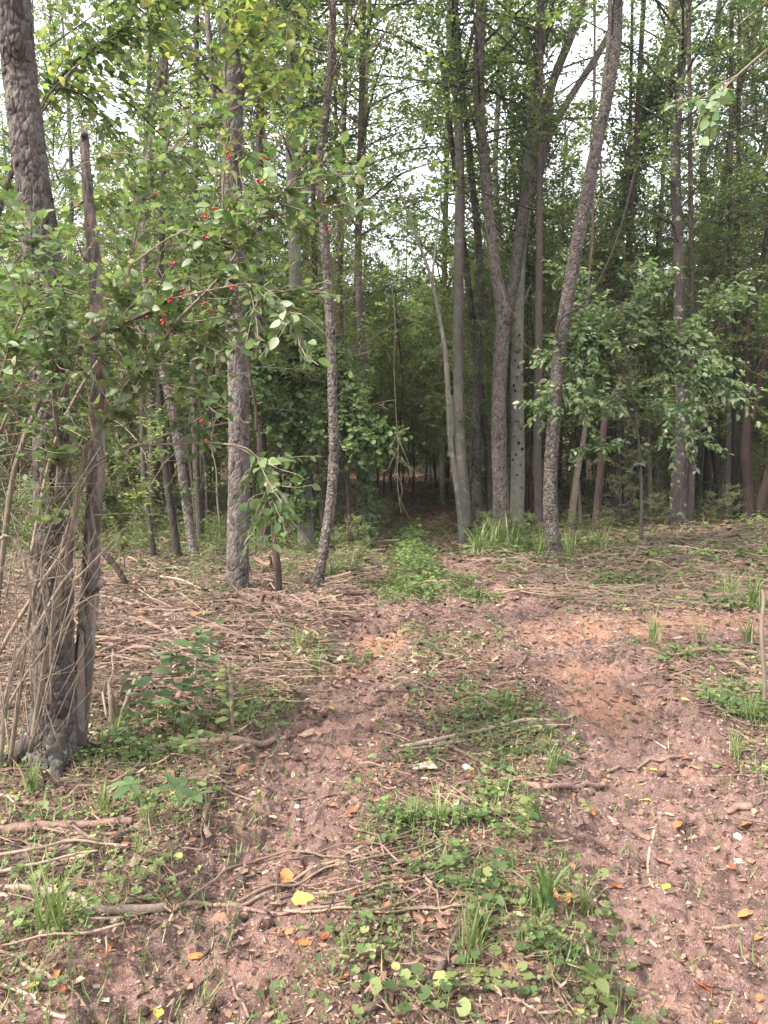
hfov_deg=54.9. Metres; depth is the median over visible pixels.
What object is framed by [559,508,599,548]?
bush
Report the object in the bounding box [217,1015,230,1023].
soil clod
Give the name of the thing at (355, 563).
grass clump
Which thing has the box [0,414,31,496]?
shrub
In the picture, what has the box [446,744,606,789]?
fallen branch
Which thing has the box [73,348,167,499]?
understory tree
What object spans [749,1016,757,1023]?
fallen leaf
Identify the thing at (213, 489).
thin stem
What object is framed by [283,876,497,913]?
fallen branch
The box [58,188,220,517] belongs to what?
tree
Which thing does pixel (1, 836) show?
fallen stick
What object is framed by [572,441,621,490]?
verge shrub
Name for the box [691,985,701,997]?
fallen leaf
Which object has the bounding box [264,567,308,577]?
fallen stick
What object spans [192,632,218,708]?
seedling
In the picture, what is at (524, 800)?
seedling
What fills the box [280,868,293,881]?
fallen leaf
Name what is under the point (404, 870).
fallen twig
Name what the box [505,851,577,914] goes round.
grass tuft
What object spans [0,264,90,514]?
thicket tree
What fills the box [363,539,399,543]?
fallen stick
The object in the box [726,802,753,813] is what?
fallen branch
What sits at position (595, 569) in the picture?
fallen stick
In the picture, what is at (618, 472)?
thin stem
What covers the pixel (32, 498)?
verge shrub
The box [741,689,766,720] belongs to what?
grass tuft
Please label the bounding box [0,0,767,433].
sky
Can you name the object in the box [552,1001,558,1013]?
soil clod
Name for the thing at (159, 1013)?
fallen leaf
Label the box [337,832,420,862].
fallen twig
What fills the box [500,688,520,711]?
grass tuft
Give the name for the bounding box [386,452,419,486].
shrub
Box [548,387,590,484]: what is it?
thicket tree
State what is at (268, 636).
fallen stick
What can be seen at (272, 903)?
fallen leaf
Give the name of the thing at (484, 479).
verge shrub
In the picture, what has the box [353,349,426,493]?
thicket tree
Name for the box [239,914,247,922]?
soil clod
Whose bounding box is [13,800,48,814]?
seedling
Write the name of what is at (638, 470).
verge shrub
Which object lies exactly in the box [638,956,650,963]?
fallen leaf
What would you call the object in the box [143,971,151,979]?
soil clod
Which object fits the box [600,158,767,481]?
tree
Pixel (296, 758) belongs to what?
soil clod
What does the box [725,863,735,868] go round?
fallen leaf
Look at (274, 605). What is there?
fallen branch
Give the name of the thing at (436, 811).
grass tuft
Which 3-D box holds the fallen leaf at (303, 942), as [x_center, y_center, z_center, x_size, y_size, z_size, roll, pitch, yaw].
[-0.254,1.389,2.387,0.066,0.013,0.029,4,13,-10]
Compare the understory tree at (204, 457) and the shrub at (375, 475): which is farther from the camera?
the shrub at (375, 475)
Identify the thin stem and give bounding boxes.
[172,369,179,509]
[211,371,215,518]
[211,417,221,540]
[213,381,221,513]
[213,459,213,514]
[216,377,221,509]
[252,418,255,540]
[314,447,318,516]
[569,418,576,504]
[616,356,623,521]
[650,423,655,514]
[653,418,658,508]
[717,367,720,509]
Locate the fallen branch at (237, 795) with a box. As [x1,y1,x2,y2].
[216,785,252,800]
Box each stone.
[462,764,470,770]
[733,832,741,839]
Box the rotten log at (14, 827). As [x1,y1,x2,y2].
[0,817,133,835]
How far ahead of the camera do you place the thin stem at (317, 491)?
19.29 m
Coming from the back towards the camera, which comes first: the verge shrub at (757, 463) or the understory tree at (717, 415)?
the understory tree at (717, 415)
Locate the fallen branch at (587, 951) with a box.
[581,930,592,986]
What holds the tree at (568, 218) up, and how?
on the ground at (662, 975)
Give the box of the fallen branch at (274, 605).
[230,590,307,619]
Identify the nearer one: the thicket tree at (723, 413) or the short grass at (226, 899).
the short grass at (226, 899)
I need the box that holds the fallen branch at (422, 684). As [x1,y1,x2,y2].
[385,676,511,695]
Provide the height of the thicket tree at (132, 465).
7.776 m
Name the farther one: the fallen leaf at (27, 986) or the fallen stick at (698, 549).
the fallen stick at (698, 549)
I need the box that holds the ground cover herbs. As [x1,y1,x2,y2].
[0,508,767,1023]
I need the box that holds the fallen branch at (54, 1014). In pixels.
[0,982,66,1019]
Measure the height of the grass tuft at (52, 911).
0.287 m
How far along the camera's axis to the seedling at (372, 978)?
2.07 m
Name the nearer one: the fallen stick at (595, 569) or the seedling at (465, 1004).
the seedling at (465, 1004)
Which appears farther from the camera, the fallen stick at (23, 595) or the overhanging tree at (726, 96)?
the fallen stick at (23, 595)
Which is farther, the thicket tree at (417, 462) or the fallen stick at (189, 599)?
the thicket tree at (417, 462)
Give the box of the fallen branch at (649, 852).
[646,829,666,893]
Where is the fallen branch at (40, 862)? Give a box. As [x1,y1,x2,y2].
[0,850,97,872]
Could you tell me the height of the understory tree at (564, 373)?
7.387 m
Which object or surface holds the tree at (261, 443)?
on the ground at (662, 975)
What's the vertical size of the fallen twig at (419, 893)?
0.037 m
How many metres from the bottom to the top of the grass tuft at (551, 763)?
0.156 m
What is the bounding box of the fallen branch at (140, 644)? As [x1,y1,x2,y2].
[116,636,193,651]
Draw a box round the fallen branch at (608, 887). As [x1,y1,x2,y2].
[570,849,628,903]
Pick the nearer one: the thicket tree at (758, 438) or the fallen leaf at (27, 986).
the fallen leaf at (27, 986)
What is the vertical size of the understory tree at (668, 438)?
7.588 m
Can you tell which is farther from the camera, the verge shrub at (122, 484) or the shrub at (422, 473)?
the shrub at (422, 473)
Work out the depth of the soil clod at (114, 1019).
2.11 m
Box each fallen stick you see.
[0,659,137,673]
[0,832,13,842]
[0,921,124,945]
[1,592,77,596]
[30,629,164,648]
[69,843,120,864]
[74,626,179,644]
[74,630,187,643]
[77,572,157,590]
[94,656,155,676]
[99,631,150,652]
[108,642,113,682]
[127,598,193,607]
[127,801,167,816]
[129,635,197,658]
[130,638,188,652]
[138,588,172,606]
[141,618,220,646]
[150,558,191,569]
[159,605,231,608]
[160,575,216,591]
[169,633,254,640]
[170,562,222,568]
[170,625,196,670]
[172,583,209,616]
[176,763,205,779]
[177,613,212,629]
[197,635,319,640]
[199,671,330,686]
[224,643,265,648]
[238,706,275,713]
[257,614,405,620]
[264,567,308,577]
[284,599,368,610]
[298,592,351,606]
[318,864,361,879]
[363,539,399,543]
[389,843,444,868]
[436,833,512,865]
[450,785,520,828]
[469,759,501,794]
[474,557,526,560]
[475,763,571,782]
[491,581,586,602]
[501,583,574,593]
[562,568,623,571]
[669,545,737,551]
[675,631,741,633]
[688,534,763,543]
[716,551,758,567]
[735,813,767,823]
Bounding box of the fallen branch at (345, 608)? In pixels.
[331,597,348,610]
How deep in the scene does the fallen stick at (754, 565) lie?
10.62 m
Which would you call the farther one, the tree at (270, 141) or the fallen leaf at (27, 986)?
the tree at (270, 141)
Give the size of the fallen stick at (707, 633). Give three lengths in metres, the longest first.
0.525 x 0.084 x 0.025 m
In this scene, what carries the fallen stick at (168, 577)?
on the ground at (662, 975)
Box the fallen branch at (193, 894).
[174,846,406,911]
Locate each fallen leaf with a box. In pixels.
[2,965,14,974]
[26,981,38,988]
[52,968,59,976]
[55,984,65,993]
[69,976,84,985]
[99,943,112,959]
[128,945,134,953]
[153,1008,163,1018]
[177,928,183,934]
[186,983,192,989]
[187,837,195,842]
[188,952,203,958]
[261,1012,275,1019]
[267,1003,281,1010]
[269,900,285,904]
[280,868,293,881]
[285,928,293,934]
[291,891,314,904]
[295,938,311,945]
[315,890,328,897]
[319,931,329,939]
[335,923,342,931]
[347,807,358,812]
[364,943,375,960]
[384,953,394,962]
[400,903,409,906]
[454,891,465,896]
[489,983,501,996]
[559,892,570,904]
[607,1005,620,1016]
[610,882,624,887]
[620,975,630,982]
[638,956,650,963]
[661,883,670,889]
[672,821,681,828]
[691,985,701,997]
[694,979,716,994]
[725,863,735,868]
[737,908,752,916]
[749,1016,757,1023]
[754,931,763,939]
[755,993,763,999]
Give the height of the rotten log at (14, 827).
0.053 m
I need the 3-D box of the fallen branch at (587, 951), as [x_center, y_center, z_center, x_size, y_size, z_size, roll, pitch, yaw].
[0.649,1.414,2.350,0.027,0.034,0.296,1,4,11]
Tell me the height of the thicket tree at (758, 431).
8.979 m
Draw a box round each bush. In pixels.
[0,471,32,548]
[72,477,121,553]
[85,437,163,565]
[109,507,168,557]
[176,542,230,603]
[195,514,226,554]
[249,536,271,569]
[270,547,306,589]
[314,523,358,564]
[334,513,375,556]
[373,493,401,525]
[425,512,451,539]
[473,509,506,538]
[491,502,522,533]
[513,512,543,551]
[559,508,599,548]
[585,509,620,538]
[637,492,677,525]
[697,490,732,520]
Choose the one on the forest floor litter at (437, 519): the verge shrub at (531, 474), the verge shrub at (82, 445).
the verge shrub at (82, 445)
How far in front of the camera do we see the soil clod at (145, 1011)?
2.14 m
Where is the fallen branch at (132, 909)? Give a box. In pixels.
[0,884,166,919]
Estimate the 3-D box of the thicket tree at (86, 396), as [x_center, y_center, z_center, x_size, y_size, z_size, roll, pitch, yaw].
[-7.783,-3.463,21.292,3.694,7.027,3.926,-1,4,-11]
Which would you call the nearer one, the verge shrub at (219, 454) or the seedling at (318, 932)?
the seedling at (318, 932)
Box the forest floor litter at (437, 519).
[0,466,767,549]
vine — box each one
[133,0,348,263]
[226,288,412,545]
[238,317,257,431]
[352,453,387,551]
[382,286,415,517]
[485,223,551,358]
[556,147,647,345]
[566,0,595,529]
[589,1,595,263]
[589,90,683,101]
[617,445,672,512]
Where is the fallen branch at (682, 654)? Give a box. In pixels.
[641,643,767,657]
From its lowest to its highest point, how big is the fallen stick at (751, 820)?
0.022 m
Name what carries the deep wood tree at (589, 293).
on the ground at (662, 975)
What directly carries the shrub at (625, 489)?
on the ground at (662, 975)
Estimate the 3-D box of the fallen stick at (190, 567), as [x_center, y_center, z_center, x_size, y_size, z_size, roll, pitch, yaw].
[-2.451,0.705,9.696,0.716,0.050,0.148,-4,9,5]
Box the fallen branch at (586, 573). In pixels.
[564,562,603,586]
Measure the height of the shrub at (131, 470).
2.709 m
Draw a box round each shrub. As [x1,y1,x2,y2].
[0,62,385,762]
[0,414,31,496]
[0,423,32,530]
[0,480,30,523]
[0,480,32,515]
[0,482,26,527]
[0,499,17,535]
[13,459,85,533]
[15,460,81,521]
[71,413,141,524]
[72,432,141,530]
[72,436,132,513]
[106,423,162,488]
[107,495,159,545]
[122,447,161,497]
[137,457,168,488]
[154,506,194,545]
[156,416,226,497]
[156,479,181,517]
[192,414,289,529]
[199,514,226,547]
[208,430,289,514]
[209,490,227,519]
[314,501,319,517]
[336,475,385,530]
[354,459,388,484]
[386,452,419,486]
[404,454,420,474]
[417,455,439,478]
[469,452,485,498]
[471,448,510,500]
[481,437,543,509]
[508,449,543,500]
[512,246,767,539]
[527,431,574,497]
[557,440,595,496]
[567,496,593,519]
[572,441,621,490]
[580,446,645,501]
[592,469,644,524]
[613,438,666,495]
[613,440,665,496]
[621,417,702,495]
[628,439,670,494]
[632,442,671,491]
[636,477,669,520]
[642,431,689,487]
[668,444,723,499]
[703,442,767,503]
[708,483,747,516]
[709,441,767,495]
[713,439,767,490]
[751,453,763,474]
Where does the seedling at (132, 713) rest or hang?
on the ground at (662, 975)
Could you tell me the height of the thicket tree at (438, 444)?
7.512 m
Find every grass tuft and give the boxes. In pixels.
[11,752,48,791]
[11,848,92,934]
[81,775,118,816]
[97,704,134,736]
[137,799,157,827]
[171,709,196,736]
[317,887,335,904]
[353,813,375,833]
[395,793,424,824]
[411,775,461,828]
[439,888,508,968]
[441,886,522,948]
[490,840,518,873]
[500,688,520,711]
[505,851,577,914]
[536,741,578,773]
[561,870,604,915]
[643,605,668,641]
[690,614,711,644]
[722,724,753,758]
[734,611,759,643]
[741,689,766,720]
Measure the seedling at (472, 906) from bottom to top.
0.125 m
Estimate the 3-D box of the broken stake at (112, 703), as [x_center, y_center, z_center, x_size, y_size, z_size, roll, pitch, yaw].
[-1.582,1.119,4.314,0.060,0.253,0.073,-2,5,-32]
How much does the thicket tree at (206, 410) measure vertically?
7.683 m
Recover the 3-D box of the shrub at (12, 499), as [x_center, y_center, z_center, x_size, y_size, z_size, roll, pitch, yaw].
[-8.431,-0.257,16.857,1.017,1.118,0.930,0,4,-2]
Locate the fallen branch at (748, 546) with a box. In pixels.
[729,543,766,553]
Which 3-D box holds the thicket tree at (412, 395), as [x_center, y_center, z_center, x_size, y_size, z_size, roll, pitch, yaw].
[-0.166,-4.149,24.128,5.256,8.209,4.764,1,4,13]
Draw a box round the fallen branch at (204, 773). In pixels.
[186,766,229,778]
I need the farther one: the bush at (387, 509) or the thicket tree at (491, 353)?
the thicket tree at (491, 353)
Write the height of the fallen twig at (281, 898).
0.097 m
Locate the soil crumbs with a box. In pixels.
[0,552,767,1023]
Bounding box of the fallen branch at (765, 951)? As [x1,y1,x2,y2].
[754,948,767,957]
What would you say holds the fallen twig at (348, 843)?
on the ground at (662, 975)
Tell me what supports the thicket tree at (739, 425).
on the ground at (662, 975)
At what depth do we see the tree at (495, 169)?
21.20 m
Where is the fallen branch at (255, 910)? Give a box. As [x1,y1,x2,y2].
[231,889,455,915]
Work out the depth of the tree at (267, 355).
16.63 m
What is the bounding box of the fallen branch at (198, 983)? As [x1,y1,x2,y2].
[175,973,215,1001]
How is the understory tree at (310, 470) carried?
on the ground at (662, 975)
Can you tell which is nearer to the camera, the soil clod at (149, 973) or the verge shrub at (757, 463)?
the soil clod at (149, 973)
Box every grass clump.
[281,622,313,655]
[284,642,335,673]
[326,554,356,578]
[342,544,377,577]
[457,516,500,554]
[470,515,509,547]
[494,513,525,551]
[528,527,565,556]
[553,528,591,559]
[584,524,611,549]
[711,567,752,604]
[723,570,767,610]
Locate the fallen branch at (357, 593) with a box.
[324,591,365,596]
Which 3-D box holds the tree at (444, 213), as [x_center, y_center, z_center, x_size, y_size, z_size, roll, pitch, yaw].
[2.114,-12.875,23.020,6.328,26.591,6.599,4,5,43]
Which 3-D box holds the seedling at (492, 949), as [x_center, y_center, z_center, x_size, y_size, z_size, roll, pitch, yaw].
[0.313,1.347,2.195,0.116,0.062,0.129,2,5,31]
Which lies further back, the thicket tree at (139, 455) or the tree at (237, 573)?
the thicket tree at (139, 455)
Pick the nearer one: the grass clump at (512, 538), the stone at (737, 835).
the stone at (737, 835)
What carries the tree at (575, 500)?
on the ground at (662, 975)
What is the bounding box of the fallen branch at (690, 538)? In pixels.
[675,536,716,539]
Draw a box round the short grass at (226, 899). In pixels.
[0,519,767,1023]
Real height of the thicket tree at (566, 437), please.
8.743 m
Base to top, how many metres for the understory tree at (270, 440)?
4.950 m
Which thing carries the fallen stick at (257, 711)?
on the ground at (662, 975)
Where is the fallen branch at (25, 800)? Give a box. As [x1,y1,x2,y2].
[0,793,60,813]
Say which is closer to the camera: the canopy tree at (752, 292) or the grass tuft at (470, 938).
the grass tuft at (470, 938)
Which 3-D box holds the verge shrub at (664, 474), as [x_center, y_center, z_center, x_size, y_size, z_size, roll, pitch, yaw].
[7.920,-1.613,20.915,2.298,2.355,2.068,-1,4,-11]
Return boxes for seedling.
[0,918,22,942]
[11,863,49,880]
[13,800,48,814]
[106,727,146,748]
[106,772,214,826]
[118,675,161,734]
[120,703,137,744]
[144,886,179,901]
[149,638,193,727]
[167,729,219,759]
[173,626,208,719]
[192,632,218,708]
[199,619,228,691]
[209,667,228,729]
[212,662,240,733]
[233,679,251,727]
[316,929,350,942]
[343,777,365,794]
[351,973,381,1013]
[383,980,430,1011]
[391,961,410,986]
[394,748,416,758]
[398,962,445,992]
[406,971,456,999]
[424,973,470,1016]
[448,955,485,993]
[463,888,492,921]
[466,767,483,779]
[466,945,508,977]
[480,866,513,890]
[482,847,512,915]
[492,961,533,993]
[512,793,546,839]
[514,793,540,820]
[558,921,590,953]
[567,798,591,811]
[574,732,586,744]
[574,867,608,884]
[577,963,619,1009]
[587,937,605,964]
[594,852,619,870]
[601,906,631,933]
[602,931,634,953]
[612,954,637,971]
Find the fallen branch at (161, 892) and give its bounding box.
[147,879,216,925]
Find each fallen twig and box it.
[246,881,344,886]
[257,884,326,890]
[263,894,324,913]
[289,839,430,858]
[302,877,390,894]
[313,847,455,894]
[318,872,462,903]
[333,823,485,887]
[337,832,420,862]
[351,840,411,866]
[353,904,475,912]
[357,868,443,881]
[365,859,448,871]
[371,842,490,888]
[384,853,517,907]
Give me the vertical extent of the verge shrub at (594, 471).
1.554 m
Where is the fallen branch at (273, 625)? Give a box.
[262,623,287,631]
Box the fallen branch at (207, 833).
[199,792,215,844]
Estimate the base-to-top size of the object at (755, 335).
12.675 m
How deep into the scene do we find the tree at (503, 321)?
15.30 m
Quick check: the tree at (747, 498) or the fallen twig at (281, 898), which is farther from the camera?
the tree at (747, 498)
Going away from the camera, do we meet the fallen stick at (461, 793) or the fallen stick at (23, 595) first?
the fallen stick at (461, 793)
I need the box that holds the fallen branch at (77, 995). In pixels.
[19,960,89,1011]
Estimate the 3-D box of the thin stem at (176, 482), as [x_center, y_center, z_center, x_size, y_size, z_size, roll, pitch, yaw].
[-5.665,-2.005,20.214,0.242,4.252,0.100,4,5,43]
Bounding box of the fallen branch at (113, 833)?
[90,823,147,835]
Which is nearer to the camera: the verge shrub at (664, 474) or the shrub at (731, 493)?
the shrub at (731, 493)
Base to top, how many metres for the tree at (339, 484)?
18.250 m
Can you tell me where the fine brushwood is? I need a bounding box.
[0,513,767,1023]
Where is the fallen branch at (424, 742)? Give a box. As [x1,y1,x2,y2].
[405,713,574,749]
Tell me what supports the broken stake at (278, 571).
on the ground at (662, 975)
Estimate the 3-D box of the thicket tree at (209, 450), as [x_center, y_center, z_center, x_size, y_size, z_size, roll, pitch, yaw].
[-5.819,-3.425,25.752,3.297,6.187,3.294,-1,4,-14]
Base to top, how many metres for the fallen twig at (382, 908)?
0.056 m
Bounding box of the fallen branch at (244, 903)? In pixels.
[165,825,420,912]
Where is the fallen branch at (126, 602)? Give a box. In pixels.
[99,595,134,605]
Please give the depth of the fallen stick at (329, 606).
7.10 m
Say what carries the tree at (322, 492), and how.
on the ground at (662, 975)
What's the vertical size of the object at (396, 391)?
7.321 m
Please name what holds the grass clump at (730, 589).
on the ground at (662, 975)
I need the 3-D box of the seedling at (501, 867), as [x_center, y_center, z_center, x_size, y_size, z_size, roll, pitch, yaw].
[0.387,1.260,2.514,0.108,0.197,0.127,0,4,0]
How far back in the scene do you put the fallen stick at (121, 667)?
4.97 m
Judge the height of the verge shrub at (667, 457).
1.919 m
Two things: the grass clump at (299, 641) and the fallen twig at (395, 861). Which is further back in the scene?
the grass clump at (299, 641)
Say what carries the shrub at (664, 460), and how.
on the ground at (662, 975)
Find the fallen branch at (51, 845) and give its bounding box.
[0,839,127,855]
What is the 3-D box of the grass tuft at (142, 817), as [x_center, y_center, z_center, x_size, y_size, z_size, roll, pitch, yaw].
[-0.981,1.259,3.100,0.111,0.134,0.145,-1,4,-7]
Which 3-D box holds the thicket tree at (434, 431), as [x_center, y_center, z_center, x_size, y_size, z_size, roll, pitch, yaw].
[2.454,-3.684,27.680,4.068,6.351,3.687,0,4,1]
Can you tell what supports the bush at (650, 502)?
on the ground at (662, 975)
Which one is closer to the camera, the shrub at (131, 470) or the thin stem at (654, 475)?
the thin stem at (654, 475)
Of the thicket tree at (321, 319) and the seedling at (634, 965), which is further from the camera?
the thicket tree at (321, 319)
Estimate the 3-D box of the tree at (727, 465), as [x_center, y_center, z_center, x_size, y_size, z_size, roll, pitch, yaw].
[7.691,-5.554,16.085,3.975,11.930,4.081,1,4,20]
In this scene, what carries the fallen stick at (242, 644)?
on the ground at (662, 975)
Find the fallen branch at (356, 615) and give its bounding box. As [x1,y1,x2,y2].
[327,611,364,617]
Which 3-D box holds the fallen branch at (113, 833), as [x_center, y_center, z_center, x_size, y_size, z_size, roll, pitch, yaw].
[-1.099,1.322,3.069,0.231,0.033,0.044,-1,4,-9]
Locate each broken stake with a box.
[101,552,131,592]
[107,683,117,724]
[118,673,138,720]
[228,660,234,734]
[261,594,265,609]
[271,524,282,595]
[759,589,766,708]
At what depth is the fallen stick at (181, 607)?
7.11 m
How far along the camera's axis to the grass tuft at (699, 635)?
6.16 m
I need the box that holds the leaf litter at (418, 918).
[0,524,767,1023]
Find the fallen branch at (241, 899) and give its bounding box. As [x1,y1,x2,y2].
[238,826,457,902]
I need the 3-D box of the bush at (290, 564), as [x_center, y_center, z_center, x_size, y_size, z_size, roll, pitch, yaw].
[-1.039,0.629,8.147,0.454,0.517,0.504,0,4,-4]
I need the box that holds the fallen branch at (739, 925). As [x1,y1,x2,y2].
[711,923,767,931]
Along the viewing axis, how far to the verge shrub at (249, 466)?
17.86 m
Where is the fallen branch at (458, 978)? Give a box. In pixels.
[394,961,493,979]
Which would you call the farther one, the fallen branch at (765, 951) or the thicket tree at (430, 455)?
the thicket tree at (430, 455)
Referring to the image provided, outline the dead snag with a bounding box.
[74,118,106,740]
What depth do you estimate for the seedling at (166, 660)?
4.26 m
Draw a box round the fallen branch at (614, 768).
[606,754,683,772]
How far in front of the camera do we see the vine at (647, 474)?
16.35 m
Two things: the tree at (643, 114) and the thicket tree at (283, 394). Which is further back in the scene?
the thicket tree at (283, 394)
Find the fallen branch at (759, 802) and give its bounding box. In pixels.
[748,753,763,805]
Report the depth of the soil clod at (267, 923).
2.57 m
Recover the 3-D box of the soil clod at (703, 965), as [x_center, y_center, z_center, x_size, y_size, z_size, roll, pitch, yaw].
[0.993,1.412,2.297,0.041,0.029,0.050,-42,-15,26]
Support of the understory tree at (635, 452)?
on the ground at (662, 975)
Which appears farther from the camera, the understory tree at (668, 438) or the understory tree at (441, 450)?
the understory tree at (668, 438)
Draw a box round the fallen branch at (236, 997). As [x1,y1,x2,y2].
[230,977,249,1018]
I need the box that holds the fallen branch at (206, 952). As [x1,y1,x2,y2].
[202,934,221,956]
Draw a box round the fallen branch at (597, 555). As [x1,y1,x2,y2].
[593,549,684,556]
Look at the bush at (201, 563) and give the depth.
7.58 m
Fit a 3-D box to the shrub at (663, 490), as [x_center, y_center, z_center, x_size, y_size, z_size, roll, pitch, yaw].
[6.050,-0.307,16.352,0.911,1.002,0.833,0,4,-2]
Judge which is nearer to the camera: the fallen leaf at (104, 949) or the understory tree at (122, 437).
the fallen leaf at (104, 949)
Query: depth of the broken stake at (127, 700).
4.30 m
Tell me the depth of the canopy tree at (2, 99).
23.19 m
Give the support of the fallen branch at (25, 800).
on the ground at (662, 975)
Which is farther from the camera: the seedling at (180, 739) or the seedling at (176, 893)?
the seedling at (180, 739)
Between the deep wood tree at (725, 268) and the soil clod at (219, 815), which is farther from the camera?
the deep wood tree at (725, 268)
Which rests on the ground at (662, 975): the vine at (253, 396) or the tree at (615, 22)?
the tree at (615, 22)
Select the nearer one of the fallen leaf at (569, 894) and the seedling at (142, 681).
the fallen leaf at (569, 894)
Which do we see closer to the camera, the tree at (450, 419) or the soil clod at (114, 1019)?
the soil clod at (114, 1019)
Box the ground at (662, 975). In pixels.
[0,435,767,1023]
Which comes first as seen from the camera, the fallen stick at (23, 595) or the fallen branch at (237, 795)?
the fallen branch at (237, 795)
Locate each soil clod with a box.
[108,1014,123,1023]
[137,1005,149,1016]
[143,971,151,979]
[204,930,215,938]
[206,996,223,1011]
[213,812,221,818]
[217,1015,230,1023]
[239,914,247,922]
[251,968,257,975]
[258,978,269,988]
[263,918,271,928]
[282,1017,291,1023]
[292,756,299,761]
[311,988,318,998]
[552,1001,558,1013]
[595,932,602,943]
[617,824,624,829]
[657,771,665,776]
[666,1008,674,1019]
[673,867,681,873]
[686,821,693,826]
[697,960,710,971]
[710,987,721,995]
[712,864,720,869]
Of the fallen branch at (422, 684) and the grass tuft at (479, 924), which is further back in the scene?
the fallen branch at (422, 684)
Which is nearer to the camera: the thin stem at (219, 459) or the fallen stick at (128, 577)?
the fallen stick at (128, 577)
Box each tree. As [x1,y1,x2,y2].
[0,0,105,782]
[0,0,115,302]
[0,0,123,498]
[0,0,229,314]
[0,56,57,338]
[0,72,78,364]
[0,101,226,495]
[0,109,63,482]
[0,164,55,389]
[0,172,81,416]
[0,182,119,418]
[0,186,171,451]
[0,263,82,519]
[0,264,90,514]
[0,289,30,456]
[0,322,28,500]
[0,369,30,505]
[1,119,93,318]
[25,281,135,496]
[32,1,305,536]
[33,0,315,560]
[35,0,325,558]
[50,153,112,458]
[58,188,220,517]
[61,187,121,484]
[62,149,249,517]
[64,6,227,557]
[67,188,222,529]
[68,262,140,506]
[69,234,184,492]
[69,330,85,425]
[69,331,155,480]
[70,0,393,592]
[71,341,138,497]
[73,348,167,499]
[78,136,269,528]
[91,350,173,480]
[104,2,308,538]
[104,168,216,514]
[109,0,437,547]
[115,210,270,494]
[119,145,226,487]
[123,0,285,507]
[125,0,463,549]
[136,285,218,483]
[140,244,271,530]
[154,56,283,286]
[154,130,355,403]
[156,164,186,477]
[156,282,254,441]
[157,417,211,479]
[161,0,481,592]
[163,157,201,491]
[165,334,227,508]
[166,226,313,482]
[167,2,382,505]
[174,0,333,497]
[179,331,251,498]
[181,367,225,484]
[184,253,282,508]
[187,321,279,469]
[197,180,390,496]
[201,8,397,487]
[204,0,495,540]
[206,329,283,494]
[222,249,386,449]
[241,0,444,522]
[243,1,422,528]
[249,333,324,528]
[250,50,428,548]
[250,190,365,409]
[250,312,353,537]
[253,285,334,457]
[279,0,473,507]
[284,103,398,490]
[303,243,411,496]
[304,359,395,530]
[306,269,430,485]
[307,309,391,459]
[310,214,363,296]
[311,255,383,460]
[316,0,578,533]
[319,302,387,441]
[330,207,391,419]
[332,0,607,531]
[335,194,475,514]
[336,255,452,498]
[337,1,546,504]
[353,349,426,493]
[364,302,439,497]
[366,0,557,529]
[366,266,483,487]
[367,232,440,465]
[371,300,434,483]
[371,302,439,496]
[372,0,612,504]
[372,309,436,489]
[383,338,437,486]
[385,266,420,456]
[389,0,721,531]
[390,278,440,480]
[391,167,465,552]
[394,289,482,489]
[404,331,472,494]
[404,344,454,489]
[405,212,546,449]
[406,376,490,482]
[408,50,562,530]
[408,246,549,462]
[410,0,678,530]
[411,145,512,385]
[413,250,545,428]
[414,0,589,493]
[416,322,509,486]
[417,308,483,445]
[421,307,490,446]
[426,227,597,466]
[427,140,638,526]
[427,231,579,448]
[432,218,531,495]
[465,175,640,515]
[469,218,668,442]
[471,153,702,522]
[491,233,613,486]
[496,72,564,522]
[506,267,618,476]
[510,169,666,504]
[516,0,767,527]
[523,89,642,489]
[526,0,680,559]
[528,314,591,445]
[543,169,575,425]
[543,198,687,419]
[544,252,666,484]
[545,64,722,511]
[547,150,644,481]
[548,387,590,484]
[551,0,729,517]
[560,339,642,461]
[561,1,708,516]
[570,0,766,510]
[572,226,645,476]
[575,277,673,524]
[587,396,594,483]
[591,41,703,510]
[591,376,622,536]
[596,0,713,511]
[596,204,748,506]
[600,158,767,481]
[614,0,767,500]
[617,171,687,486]
[626,0,761,521]
[628,291,671,489]
[630,197,672,430]
[631,307,672,490]
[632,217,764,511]
[635,204,727,452]
[636,233,766,468]
[638,0,767,504]
[639,0,767,516]
[644,0,767,517]
[650,117,758,487]
[661,0,767,163]
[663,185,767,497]
[670,0,767,507]
[670,0,767,518]
[684,33,767,518]
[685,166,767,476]
[686,150,760,474]
[689,342,725,447]
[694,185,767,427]
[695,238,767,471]
[701,318,763,458]
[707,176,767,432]
[708,92,767,485]
[715,324,767,446]
[715,337,766,450]
[731,322,767,446]
[738,352,767,475]
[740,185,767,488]
[740,353,767,464]
[740,396,767,472]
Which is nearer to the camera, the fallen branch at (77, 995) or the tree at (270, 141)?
the fallen branch at (77, 995)
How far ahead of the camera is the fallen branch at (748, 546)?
11.68 m
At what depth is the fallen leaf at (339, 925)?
2.38 m
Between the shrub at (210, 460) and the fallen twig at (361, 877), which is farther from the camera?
the shrub at (210, 460)
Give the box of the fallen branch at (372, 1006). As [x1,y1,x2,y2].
[353,925,461,1018]

